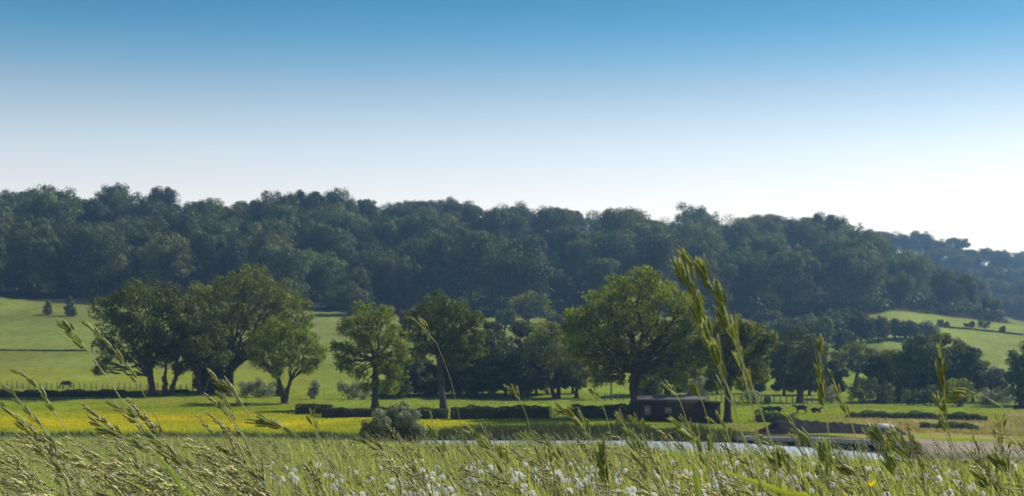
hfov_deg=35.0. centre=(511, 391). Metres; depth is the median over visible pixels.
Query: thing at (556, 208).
woodland tree
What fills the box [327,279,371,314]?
distant tree
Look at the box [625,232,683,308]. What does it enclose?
woodland tree
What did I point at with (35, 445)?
meadow stalk
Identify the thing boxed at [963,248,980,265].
ridge tree
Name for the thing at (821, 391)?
brome stalk
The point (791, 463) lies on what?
meadow stalk
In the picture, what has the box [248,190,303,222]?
woodland tree
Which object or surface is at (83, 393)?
hedge
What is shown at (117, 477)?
meadow stalk
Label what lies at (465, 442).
meadow stalk
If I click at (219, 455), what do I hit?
meadow stalk
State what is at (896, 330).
distant tree
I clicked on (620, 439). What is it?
meadow stalk
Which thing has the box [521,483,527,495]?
dandelion
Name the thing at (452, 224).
woodland tree
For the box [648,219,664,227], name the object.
woodland tree
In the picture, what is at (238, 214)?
woodland tree
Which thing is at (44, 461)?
meadow stalk
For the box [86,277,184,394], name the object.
oak tree
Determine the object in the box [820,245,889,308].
woodland tree
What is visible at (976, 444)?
meadow stalk
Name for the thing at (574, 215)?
woodland tree
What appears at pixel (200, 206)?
woodland tree
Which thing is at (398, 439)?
meadow stalk
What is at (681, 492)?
meadow stalk
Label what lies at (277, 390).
scrub bush
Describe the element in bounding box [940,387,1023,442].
brome stalk
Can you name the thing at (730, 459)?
meadow stalk
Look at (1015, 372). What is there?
edge tree
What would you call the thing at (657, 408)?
riverside hut
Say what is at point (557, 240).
woodland tree
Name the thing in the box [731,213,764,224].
woodland tree
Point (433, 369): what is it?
background tree
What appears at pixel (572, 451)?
meadow stalk
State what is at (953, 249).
ridge tree
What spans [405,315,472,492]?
brome stalk
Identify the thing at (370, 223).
woodland tree
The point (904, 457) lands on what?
brome stalk
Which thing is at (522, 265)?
woodland tree
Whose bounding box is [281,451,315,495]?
meadow stalk
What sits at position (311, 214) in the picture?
woodland tree
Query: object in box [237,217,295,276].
woodland tree
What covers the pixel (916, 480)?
meadow stalk
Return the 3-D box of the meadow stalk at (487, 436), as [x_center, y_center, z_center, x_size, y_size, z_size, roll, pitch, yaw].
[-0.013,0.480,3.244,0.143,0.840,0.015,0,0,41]
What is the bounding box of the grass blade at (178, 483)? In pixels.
[141,444,191,495]
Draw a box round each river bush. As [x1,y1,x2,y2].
[270,434,303,439]
[359,401,427,442]
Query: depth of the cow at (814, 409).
243.76 m
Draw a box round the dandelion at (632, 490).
[629,486,636,495]
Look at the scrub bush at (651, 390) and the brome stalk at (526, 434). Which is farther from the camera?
the scrub bush at (651, 390)
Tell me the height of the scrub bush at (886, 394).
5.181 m
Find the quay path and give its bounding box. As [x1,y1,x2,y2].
[736,436,921,446]
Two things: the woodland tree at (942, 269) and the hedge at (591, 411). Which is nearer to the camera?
the hedge at (591, 411)
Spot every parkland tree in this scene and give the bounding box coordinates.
[392,356,437,396]
[432,346,481,396]
[456,326,524,397]
[505,347,546,397]
[511,320,604,397]
[555,349,598,397]
[600,355,621,399]
[764,322,833,402]
[829,339,879,386]
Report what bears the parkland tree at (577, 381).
on the ground at (26, 322)
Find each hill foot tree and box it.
[398,309,419,324]
[437,310,459,325]
[493,308,516,327]
[546,313,567,329]
[688,308,711,332]
[710,310,734,321]
[756,320,774,343]
[770,318,795,338]
[788,318,804,336]
[804,313,834,344]
[820,308,844,333]
[831,329,857,349]
[845,310,876,341]
[870,315,891,341]
[894,319,912,337]
[919,323,935,338]
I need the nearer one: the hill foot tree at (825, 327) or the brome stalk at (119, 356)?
the brome stalk at (119, 356)
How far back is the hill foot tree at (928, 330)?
517.91 m
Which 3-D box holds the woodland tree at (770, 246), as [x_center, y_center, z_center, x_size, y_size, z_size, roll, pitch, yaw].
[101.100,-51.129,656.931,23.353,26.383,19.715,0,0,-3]
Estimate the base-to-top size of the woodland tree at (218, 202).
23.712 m
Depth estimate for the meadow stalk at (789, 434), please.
5.89 m
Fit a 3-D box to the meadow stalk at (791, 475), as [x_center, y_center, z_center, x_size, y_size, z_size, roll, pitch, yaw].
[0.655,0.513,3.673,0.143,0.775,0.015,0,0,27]
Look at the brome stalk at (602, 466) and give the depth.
1.57 m
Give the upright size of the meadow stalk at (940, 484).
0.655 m
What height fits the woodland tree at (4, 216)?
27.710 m
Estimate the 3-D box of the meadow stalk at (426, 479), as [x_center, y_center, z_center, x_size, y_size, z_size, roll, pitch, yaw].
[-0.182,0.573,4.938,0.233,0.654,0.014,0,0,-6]
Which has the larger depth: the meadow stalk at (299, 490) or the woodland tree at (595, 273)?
the woodland tree at (595, 273)
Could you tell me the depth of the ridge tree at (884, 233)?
1235.88 m
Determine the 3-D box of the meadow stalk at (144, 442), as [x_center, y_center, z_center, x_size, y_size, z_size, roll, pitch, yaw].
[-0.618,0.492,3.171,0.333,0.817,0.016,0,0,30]
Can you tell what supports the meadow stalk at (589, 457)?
on the ground at (26, 322)
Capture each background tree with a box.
[186,350,236,392]
[381,357,410,393]
[411,357,443,394]
[444,329,469,393]
[459,340,491,394]
[480,320,505,374]
[492,337,517,394]
[506,320,537,393]
[518,333,554,394]
[537,325,558,393]
[560,328,587,393]
[628,351,668,391]
[658,345,674,393]
[671,358,710,394]
[702,335,733,393]
[735,344,767,391]
[768,335,797,394]
[797,338,827,395]
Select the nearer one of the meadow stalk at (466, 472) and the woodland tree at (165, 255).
the meadow stalk at (466, 472)
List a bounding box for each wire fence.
[0,381,207,390]
[604,393,819,402]
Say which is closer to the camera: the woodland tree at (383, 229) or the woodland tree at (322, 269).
the woodland tree at (322, 269)
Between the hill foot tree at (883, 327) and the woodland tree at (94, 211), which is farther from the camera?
the woodland tree at (94, 211)
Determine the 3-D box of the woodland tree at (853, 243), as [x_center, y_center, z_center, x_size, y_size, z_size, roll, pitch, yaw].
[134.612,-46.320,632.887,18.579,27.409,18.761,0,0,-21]
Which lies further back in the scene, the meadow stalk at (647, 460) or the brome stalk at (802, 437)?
the meadow stalk at (647, 460)
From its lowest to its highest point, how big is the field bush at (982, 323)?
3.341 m
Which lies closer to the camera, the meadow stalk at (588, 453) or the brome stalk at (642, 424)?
the brome stalk at (642, 424)
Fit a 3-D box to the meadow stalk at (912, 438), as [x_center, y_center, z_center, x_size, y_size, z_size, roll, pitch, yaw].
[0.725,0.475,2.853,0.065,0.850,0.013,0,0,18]
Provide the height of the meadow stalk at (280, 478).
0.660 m
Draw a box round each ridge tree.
[583,217,591,232]
[880,231,891,250]
[889,231,908,253]
[898,234,920,258]
[909,229,932,238]
[909,233,930,254]
[921,237,951,263]
[926,246,946,267]
[943,251,973,272]
[944,247,962,258]
[945,237,971,249]
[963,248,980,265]
[965,270,982,280]
[971,254,983,271]
[976,247,992,265]
[981,264,1006,283]
[984,249,1014,270]
[984,277,1015,310]
[988,291,1008,314]
[1000,295,1023,319]
[1010,251,1023,261]
[1013,292,1023,320]
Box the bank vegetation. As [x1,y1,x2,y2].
[0,419,745,442]
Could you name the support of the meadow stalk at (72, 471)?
on the ground at (26, 322)
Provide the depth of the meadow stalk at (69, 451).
2.81 m
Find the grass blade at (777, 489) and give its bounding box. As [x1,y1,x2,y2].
[711,467,808,495]
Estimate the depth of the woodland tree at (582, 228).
760.41 m
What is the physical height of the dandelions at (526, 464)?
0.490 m
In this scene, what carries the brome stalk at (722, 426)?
on the ground at (26, 322)
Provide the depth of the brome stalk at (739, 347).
1.45 m
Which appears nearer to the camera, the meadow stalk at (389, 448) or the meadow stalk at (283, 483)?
the meadow stalk at (389, 448)
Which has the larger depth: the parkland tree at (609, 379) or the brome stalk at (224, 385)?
the parkland tree at (609, 379)
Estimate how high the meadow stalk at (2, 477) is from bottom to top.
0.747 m
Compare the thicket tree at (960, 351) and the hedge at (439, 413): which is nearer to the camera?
the hedge at (439, 413)
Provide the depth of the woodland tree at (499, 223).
733.81 m
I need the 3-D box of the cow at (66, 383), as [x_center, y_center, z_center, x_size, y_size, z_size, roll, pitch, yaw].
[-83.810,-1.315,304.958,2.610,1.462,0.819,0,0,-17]
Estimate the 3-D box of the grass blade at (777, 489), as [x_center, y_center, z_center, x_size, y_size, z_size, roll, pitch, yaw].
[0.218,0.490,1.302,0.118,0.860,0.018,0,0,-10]
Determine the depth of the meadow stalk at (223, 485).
1.79 m
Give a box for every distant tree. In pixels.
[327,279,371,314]
[504,289,555,322]
[750,308,782,324]
[792,312,817,332]
[840,308,853,329]
[887,318,907,338]
[902,321,924,337]
[918,320,941,337]
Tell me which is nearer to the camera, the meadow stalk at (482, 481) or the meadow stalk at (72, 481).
the meadow stalk at (482, 481)
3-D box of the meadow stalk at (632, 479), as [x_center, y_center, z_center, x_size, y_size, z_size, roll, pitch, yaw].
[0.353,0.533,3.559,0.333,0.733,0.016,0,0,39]
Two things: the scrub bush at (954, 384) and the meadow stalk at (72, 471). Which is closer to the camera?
the meadow stalk at (72, 471)
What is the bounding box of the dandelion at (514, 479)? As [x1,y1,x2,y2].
[511,476,517,495]
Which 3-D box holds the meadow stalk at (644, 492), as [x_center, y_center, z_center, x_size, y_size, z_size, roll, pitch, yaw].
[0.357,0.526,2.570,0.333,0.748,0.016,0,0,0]
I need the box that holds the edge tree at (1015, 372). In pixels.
[1003,341,1023,404]
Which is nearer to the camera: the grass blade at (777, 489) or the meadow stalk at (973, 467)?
the grass blade at (777, 489)
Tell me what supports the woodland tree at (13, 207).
on the ground at (26, 322)
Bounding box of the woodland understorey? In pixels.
[0,233,1007,322]
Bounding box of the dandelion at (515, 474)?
[512,471,517,495]
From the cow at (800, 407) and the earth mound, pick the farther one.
the cow at (800, 407)
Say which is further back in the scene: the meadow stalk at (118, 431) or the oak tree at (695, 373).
the oak tree at (695, 373)
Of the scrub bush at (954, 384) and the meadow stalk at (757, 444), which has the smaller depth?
the meadow stalk at (757, 444)
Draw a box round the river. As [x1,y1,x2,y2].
[319,440,914,460]
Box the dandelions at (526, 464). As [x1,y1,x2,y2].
[17,460,1017,495]
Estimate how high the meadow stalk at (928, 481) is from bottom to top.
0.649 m
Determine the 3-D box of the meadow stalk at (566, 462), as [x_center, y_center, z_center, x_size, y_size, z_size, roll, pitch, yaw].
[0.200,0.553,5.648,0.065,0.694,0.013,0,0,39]
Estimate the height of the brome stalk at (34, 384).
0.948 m
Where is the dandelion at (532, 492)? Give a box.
[528,490,534,495]
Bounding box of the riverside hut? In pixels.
[636,396,722,423]
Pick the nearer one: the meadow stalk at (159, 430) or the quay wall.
the meadow stalk at (159, 430)
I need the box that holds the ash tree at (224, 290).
[180,263,315,391]
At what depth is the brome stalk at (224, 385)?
1.90 m
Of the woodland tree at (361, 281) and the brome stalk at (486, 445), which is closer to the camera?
the brome stalk at (486, 445)
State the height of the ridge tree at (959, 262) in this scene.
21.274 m
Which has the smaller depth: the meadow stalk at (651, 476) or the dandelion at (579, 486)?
the meadow stalk at (651, 476)
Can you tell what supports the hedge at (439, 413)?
on the ground at (26, 322)
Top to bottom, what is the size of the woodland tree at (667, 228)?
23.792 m
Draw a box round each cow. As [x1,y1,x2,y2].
[59,381,72,388]
[760,406,771,411]
[769,406,782,411]
[791,404,807,413]
[810,407,822,412]
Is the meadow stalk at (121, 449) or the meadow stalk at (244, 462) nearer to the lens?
the meadow stalk at (244, 462)
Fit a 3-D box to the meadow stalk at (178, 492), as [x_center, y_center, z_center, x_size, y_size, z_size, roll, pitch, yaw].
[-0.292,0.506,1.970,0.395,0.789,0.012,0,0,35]
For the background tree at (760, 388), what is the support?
on the ground at (26, 322)
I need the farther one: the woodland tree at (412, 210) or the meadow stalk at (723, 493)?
the woodland tree at (412, 210)
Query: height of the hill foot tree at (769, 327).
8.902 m
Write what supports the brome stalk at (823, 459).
on the ground at (26, 322)
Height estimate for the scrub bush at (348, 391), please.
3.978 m
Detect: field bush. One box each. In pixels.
[936,319,949,325]
[963,321,975,326]
[977,319,991,327]
[999,326,1005,331]
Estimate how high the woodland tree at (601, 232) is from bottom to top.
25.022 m
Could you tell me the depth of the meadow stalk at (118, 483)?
2.04 m
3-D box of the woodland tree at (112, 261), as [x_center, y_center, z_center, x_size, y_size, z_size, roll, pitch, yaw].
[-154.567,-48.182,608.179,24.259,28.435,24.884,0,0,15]
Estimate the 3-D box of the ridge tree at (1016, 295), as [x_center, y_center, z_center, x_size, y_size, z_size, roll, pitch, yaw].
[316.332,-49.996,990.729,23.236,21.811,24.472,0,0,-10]
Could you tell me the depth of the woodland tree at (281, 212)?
708.23 m
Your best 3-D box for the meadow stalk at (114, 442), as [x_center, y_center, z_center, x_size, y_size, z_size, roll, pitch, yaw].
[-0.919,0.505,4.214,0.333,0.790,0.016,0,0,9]
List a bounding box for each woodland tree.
[0,189,31,213]
[0,196,13,220]
[0,210,17,262]
[0,222,12,263]
[0,237,6,273]
[2,224,63,283]
[5,194,40,216]
[9,214,51,264]
[11,187,36,198]
[16,183,83,228]
[26,235,74,292]
[58,219,104,268]
[64,226,135,295]
[67,223,114,279]
[73,198,113,225]
[90,189,134,222]
[94,214,131,229]
[97,182,139,203]
[110,215,176,285]
[112,215,162,273]
[114,192,164,226]
[133,231,197,289]
[135,203,193,235]
[144,185,181,210]
[172,197,221,219]
[172,208,230,278]
[181,198,225,214]
[183,229,222,287]
[190,218,242,270]
[200,238,247,293]
[202,203,252,247]
[233,200,257,213]
[233,222,296,293]
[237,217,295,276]
[242,244,310,301]
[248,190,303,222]
[261,204,302,248]
[288,189,327,242]
[292,222,355,287]
[292,248,348,299]
[295,201,353,245]
[301,204,373,246]
[322,187,359,213]
[331,266,373,307]
[340,243,395,286]
[352,212,376,239]
[355,199,378,217]
[358,213,382,243]
[360,246,418,298]
[369,214,408,256]
[374,208,385,216]
[378,200,416,219]
[389,213,446,256]
[399,199,441,217]
[399,225,447,289]
[407,206,465,237]
[416,233,468,299]
[422,196,461,220]
[441,228,498,303]
[442,198,482,229]
[463,209,510,248]
[480,236,560,312]
[485,203,519,238]
[493,212,531,242]
[502,233,548,261]
[503,200,535,225]
[508,208,537,236]
[521,205,579,260]
[534,266,569,302]
[541,224,587,272]
[549,206,574,220]
[553,208,576,222]
[565,207,585,226]
[565,238,594,290]
[574,258,625,306]
[576,225,587,236]
[581,228,640,296]
[584,210,604,240]
[595,220,610,237]
[597,206,658,239]
[604,221,666,282]
[613,208,649,225]
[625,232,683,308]
[633,239,678,294]
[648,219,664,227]
[652,217,677,229]
[660,225,675,234]
[666,218,728,259]
[667,225,708,241]
[669,201,719,229]
[671,229,724,289]
[674,259,698,298]
[686,258,738,310]
[708,214,756,267]
[714,246,771,303]
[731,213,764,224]
[735,234,791,292]
[736,230,777,249]
[745,213,783,234]
[750,250,820,311]
[764,213,788,234]
[764,254,822,301]
[772,232,787,246]
[781,243,811,255]
[782,217,835,252]
[800,236,850,295]
[807,213,842,241]
[808,211,863,249]
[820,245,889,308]
[836,224,899,279]
[838,237,880,301]
[878,258,897,290]
[880,249,936,294]
[885,270,915,305]
[928,268,972,311]
[932,265,960,276]
[956,273,977,302]
[957,282,977,306]
[974,276,986,302]
[981,295,1003,317]
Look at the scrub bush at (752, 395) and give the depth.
269.71 m
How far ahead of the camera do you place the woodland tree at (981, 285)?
810.78 m
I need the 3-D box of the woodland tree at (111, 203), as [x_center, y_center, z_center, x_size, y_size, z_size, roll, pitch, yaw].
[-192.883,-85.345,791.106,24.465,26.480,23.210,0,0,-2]
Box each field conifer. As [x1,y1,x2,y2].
[42,301,53,314]
[63,295,77,316]
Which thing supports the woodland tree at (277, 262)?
on the ground at (26, 322)
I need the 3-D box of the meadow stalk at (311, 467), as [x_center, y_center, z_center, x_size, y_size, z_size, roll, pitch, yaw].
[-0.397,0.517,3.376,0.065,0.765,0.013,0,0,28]
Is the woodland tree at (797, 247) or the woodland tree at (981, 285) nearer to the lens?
the woodland tree at (797, 247)
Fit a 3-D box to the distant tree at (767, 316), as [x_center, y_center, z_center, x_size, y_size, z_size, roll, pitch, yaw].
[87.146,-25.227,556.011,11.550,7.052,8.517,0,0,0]
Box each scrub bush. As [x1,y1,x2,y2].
[237,376,276,397]
[269,381,285,395]
[307,379,320,398]
[336,380,371,399]
[378,378,413,398]
[639,374,663,395]
[681,370,716,398]
[742,390,760,404]
[763,396,771,404]
[823,386,835,402]
[846,376,895,403]
[900,385,941,405]
[944,378,976,405]
[975,386,1012,404]
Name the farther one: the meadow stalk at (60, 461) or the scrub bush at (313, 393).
the scrub bush at (313, 393)
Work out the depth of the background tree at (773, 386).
312.44 m
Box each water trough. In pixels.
[174,389,188,393]
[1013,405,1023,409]
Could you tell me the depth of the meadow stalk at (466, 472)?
5.76 m
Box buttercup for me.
[868,481,875,495]
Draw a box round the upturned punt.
[872,424,893,428]
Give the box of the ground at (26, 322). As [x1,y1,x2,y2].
[0,232,1023,485]
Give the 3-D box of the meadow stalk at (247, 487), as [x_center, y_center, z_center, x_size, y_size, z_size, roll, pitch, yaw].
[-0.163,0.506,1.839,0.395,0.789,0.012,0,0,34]
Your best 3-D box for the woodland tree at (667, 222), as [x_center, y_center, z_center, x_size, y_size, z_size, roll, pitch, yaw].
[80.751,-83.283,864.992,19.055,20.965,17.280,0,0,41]
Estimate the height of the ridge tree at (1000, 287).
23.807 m
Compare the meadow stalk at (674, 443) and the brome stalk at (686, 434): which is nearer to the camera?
the brome stalk at (686, 434)
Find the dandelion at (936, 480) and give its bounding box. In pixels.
[935,476,941,491]
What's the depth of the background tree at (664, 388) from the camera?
309.98 m
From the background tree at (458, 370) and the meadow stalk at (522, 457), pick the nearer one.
the meadow stalk at (522, 457)
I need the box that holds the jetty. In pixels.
[647,424,736,426]
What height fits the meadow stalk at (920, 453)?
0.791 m
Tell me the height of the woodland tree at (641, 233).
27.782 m
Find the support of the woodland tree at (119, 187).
on the ground at (26, 322)
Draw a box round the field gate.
[551,407,570,417]
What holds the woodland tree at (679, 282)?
on the ground at (26, 322)
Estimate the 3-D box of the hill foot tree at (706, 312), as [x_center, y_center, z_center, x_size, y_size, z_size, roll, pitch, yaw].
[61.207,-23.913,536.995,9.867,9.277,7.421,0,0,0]
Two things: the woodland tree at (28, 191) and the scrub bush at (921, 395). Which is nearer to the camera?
the scrub bush at (921, 395)
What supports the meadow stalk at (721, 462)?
on the ground at (26, 322)
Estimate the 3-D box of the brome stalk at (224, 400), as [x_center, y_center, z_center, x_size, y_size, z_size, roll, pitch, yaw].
[-0.323,0.458,2.318,0.203,0.923,0.020,0,0,-2]
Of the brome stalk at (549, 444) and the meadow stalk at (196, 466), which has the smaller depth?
the brome stalk at (549, 444)
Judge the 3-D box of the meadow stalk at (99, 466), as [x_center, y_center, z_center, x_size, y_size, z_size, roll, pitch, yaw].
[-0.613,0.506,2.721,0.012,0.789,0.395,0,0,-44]
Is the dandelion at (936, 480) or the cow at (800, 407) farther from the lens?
the cow at (800, 407)
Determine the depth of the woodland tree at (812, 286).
629.89 m
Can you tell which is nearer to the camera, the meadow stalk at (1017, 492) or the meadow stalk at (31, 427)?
the meadow stalk at (31, 427)
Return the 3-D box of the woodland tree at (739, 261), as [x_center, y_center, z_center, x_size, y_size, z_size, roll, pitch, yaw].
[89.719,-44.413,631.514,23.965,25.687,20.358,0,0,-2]
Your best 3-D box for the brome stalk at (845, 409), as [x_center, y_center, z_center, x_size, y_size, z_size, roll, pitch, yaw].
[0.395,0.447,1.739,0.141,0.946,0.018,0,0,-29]
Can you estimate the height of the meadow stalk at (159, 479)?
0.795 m
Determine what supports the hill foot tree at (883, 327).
on the ground at (26, 322)
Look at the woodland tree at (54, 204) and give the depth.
734.84 m
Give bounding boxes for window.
[644,406,650,414]
[665,407,671,413]
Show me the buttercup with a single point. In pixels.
(871, 483)
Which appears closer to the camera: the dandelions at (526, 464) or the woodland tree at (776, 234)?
the dandelions at (526, 464)
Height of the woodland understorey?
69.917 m
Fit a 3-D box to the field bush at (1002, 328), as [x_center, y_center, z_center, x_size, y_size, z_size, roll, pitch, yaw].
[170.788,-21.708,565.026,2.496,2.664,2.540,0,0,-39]
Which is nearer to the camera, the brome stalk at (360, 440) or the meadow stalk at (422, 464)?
the brome stalk at (360, 440)
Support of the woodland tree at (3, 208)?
on the ground at (26, 322)
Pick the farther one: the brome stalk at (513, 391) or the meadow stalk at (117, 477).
the meadow stalk at (117, 477)
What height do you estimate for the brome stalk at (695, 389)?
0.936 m
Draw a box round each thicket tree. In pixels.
[822,358,849,398]
[861,354,893,400]
[869,348,925,401]
[898,338,930,391]
[899,333,955,401]
[928,330,955,397]
[939,337,984,386]
[958,346,990,401]
[971,365,989,400]
[979,365,1008,403]
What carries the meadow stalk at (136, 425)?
on the ground at (26, 322)
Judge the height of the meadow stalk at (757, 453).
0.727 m
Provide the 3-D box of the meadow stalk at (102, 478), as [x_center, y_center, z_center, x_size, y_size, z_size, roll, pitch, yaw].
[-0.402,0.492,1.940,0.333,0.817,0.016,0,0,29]
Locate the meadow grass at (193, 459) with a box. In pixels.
[0,433,1023,495]
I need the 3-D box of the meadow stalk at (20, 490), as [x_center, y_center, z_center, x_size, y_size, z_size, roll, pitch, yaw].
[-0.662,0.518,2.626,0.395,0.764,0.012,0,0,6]
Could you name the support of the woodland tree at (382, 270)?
on the ground at (26, 322)
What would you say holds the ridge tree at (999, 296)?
on the ground at (26, 322)
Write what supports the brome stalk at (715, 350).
on the ground at (26, 322)
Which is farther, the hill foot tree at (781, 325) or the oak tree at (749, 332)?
the hill foot tree at (781, 325)
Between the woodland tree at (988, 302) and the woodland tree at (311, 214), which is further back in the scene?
the woodland tree at (311, 214)
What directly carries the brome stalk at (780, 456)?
on the ground at (26, 322)
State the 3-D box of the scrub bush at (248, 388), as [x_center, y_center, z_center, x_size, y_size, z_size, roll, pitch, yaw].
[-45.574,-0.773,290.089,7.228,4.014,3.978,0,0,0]
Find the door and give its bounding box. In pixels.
[710,406,715,422]
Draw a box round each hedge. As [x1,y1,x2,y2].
[0,349,86,350]
[0,389,141,397]
[295,403,333,413]
[321,406,389,417]
[407,407,448,418]
[450,404,549,419]
[571,403,631,417]
[754,409,796,422]
[846,410,987,420]
[919,421,978,428]
[935,325,1023,334]
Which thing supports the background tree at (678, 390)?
on the ground at (26, 322)
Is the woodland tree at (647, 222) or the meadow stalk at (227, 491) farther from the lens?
the woodland tree at (647, 222)
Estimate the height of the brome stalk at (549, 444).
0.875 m
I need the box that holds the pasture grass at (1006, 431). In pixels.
[0,386,1023,435]
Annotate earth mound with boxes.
[755,418,906,434]
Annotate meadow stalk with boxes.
[0,437,41,488]
[0,447,47,492]
[0,452,35,489]
[0,456,40,491]
[0,460,36,493]
[0,462,40,494]
[0,469,52,495]
[0,475,32,492]
[0,479,27,492]
[0,485,24,495]
[3,477,49,495]
[7,430,66,494]
[11,438,44,457]
[21,420,71,495]
[21,431,72,495]
[21,444,87,495]
[31,458,91,495]
[32,437,86,495]
[32,480,67,495]
[40,436,81,483]
[46,450,83,495]
[47,450,77,495]
[50,472,97,492]
[53,441,108,495]
[55,451,126,495]
[61,436,121,492]
[68,455,131,495]
[70,466,118,489]
[74,460,123,495]
[77,461,148,493]
[79,403,133,483]
[80,406,152,495]
[84,451,158,495]
[88,456,107,472]
[94,415,136,484]
[98,435,161,495]
[104,466,161,493]
[108,453,170,493]
[108,460,173,495]
[114,453,165,490]
[115,481,141,495]
[118,412,165,478]
[124,481,160,495]
[125,397,176,494]
[126,469,165,495]
[127,474,177,495]
[130,409,191,492]
[135,434,181,481]
[139,449,197,495]
[140,433,203,495]
[141,447,217,495]
[141,469,202,495]
[145,463,211,495]
[149,476,183,493]
[160,480,182,495]
[175,457,245,495]
[180,461,240,493]
[182,438,254,495]
[182,443,242,495]
[196,415,226,474]
[197,450,250,494]
[198,469,248,495]
[199,484,221,495]
[202,393,264,488]
[204,411,257,490]
[208,477,231,494]
[210,460,218,491]
[211,441,272,495]
[215,444,258,486]
[217,421,248,492]
[223,474,251,495]
[226,459,257,485]
[226,465,265,495]
[232,472,266,495]
[240,486,260,494]
[242,446,262,486]
[249,474,263,489]
[260,456,264,483]
[261,436,298,492]
[264,466,292,495]
[269,474,294,495]
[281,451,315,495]
[288,478,306,495]
[303,464,330,495]
[309,457,318,495]
[325,456,343,495]
[329,471,359,495]
[369,451,433,495]
[376,446,410,495]
[380,443,418,476]
[384,458,423,495]
[387,425,418,492]
[393,458,401,494]
[401,439,436,495]
[406,459,433,495]
[415,474,442,495]
[450,457,479,494]
[454,429,483,494]
[459,466,497,495]
[473,481,492,495]
[479,423,504,495]
[486,471,521,495]
[493,468,503,495]
[498,445,542,495]
[507,448,549,495]
[517,444,566,494]
[532,462,567,489]
[535,445,547,495]
[544,432,555,495]
[544,477,560,495]
[563,452,569,486]
[565,444,587,493]
[565,450,597,495]
[571,428,594,493]
[574,437,603,494]
[581,442,609,495]
[599,484,628,495]
[605,431,665,493]
[605,446,654,480]
[613,446,645,491]
[613,466,651,495]
[625,475,653,495]
[632,460,666,495]
[633,434,672,495]
[634,441,655,486]
[634,489,649,495]
[638,450,677,495]
[651,426,708,495]
[667,467,674,494]
[667,484,691,495]
[673,465,695,494]
[674,474,721,495]
[683,479,696,495]
[706,441,731,494]
[714,467,725,495]
[715,475,752,495]
[719,444,767,495]
[719,481,735,495]
[724,442,736,494]
[731,476,757,495]
[735,448,754,477]
[740,463,765,495]
[750,430,808,494]
[750,447,779,485]
[753,438,783,495]
[772,448,798,487]
[777,444,802,491]
[788,432,812,495]
[806,476,827,495]
[813,468,838,495]
[820,469,852,495]
[830,452,866,495]
[831,446,860,495]
[837,475,865,495]
[859,454,870,495]
[860,426,891,494]
[876,470,899,494]
[907,422,925,495]
[907,434,934,494]
[908,433,916,495]
[913,476,929,495]
[916,470,939,495]
[918,469,949,495]
[945,460,975,495]
[949,474,972,495]
[961,458,1007,495]
[969,450,1000,495]
[971,434,986,495]
[991,431,1023,449]
[991,449,1001,493]
[1001,486,1021,495]
[1002,452,1023,463]
[1002,481,1023,493]
[1012,463,1023,495]
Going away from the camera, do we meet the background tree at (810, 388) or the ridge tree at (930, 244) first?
the background tree at (810, 388)
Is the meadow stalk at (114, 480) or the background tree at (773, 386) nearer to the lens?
the meadow stalk at (114, 480)
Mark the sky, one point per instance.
(903, 116)
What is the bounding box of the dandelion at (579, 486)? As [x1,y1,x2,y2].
[576,481,582,494]
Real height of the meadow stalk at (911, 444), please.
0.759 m
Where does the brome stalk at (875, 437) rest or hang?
on the ground at (26, 322)
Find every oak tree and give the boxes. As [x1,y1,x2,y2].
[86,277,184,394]
[151,282,212,395]
[181,299,234,395]
[244,313,328,403]
[328,300,414,408]
[398,289,489,411]
[560,264,711,416]
[653,317,705,395]
[693,311,781,422]
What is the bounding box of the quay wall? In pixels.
[737,440,920,457]
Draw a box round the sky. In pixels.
[0,0,1023,264]
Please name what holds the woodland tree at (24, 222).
on the ground at (26, 322)
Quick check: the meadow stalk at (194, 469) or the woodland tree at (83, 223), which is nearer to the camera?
the meadow stalk at (194, 469)
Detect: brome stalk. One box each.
[0,382,79,495]
[0,401,73,495]
[7,367,95,495]
[56,317,171,495]
[80,320,182,493]
[86,414,187,490]
[103,399,208,495]
[206,367,281,495]
[215,391,265,488]
[244,411,344,495]
[305,408,334,495]
[351,433,406,495]
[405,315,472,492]
[427,410,456,495]
[452,423,514,495]
[503,384,541,494]
[517,430,547,494]
[529,430,576,495]
[554,401,611,495]
[588,382,614,490]
[594,437,608,495]
[614,409,658,495]
[626,413,658,493]
[663,380,701,494]
[667,414,712,495]
[669,256,763,495]
[677,246,782,495]
[688,380,720,495]
[705,411,741,495]
[728,315,776,495]
[766,444,793,490]
[784,412,843,495]
[814,333,836,495]
[814,436,831,495]
[828,369,868,495]
[833,458,872,495]
[866,422,904,495]
[884,423,926,495]
[933,339,967,495]
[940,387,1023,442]
[967,468,992,495]
[985,450,1010,495]
[992,410,1011,495]
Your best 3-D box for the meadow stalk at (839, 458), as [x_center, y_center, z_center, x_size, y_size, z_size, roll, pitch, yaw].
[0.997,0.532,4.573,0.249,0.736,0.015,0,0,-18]
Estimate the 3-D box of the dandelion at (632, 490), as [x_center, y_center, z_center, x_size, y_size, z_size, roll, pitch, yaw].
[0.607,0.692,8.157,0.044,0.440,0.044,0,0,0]
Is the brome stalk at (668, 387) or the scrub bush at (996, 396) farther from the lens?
the scrub bush at (996, 396)
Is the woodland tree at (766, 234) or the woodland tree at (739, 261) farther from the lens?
the woodland tree at (766, 234)
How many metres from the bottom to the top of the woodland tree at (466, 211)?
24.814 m
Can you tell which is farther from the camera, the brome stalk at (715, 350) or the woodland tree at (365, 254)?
the woodland tree at (365, 254)
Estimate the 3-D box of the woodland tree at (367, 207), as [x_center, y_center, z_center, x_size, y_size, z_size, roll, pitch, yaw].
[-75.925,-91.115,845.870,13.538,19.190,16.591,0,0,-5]
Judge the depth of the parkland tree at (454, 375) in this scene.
295.10 m
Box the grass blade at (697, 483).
[691,462,701,495]
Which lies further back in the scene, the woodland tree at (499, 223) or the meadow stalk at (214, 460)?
the woodland tree at (499, 223)

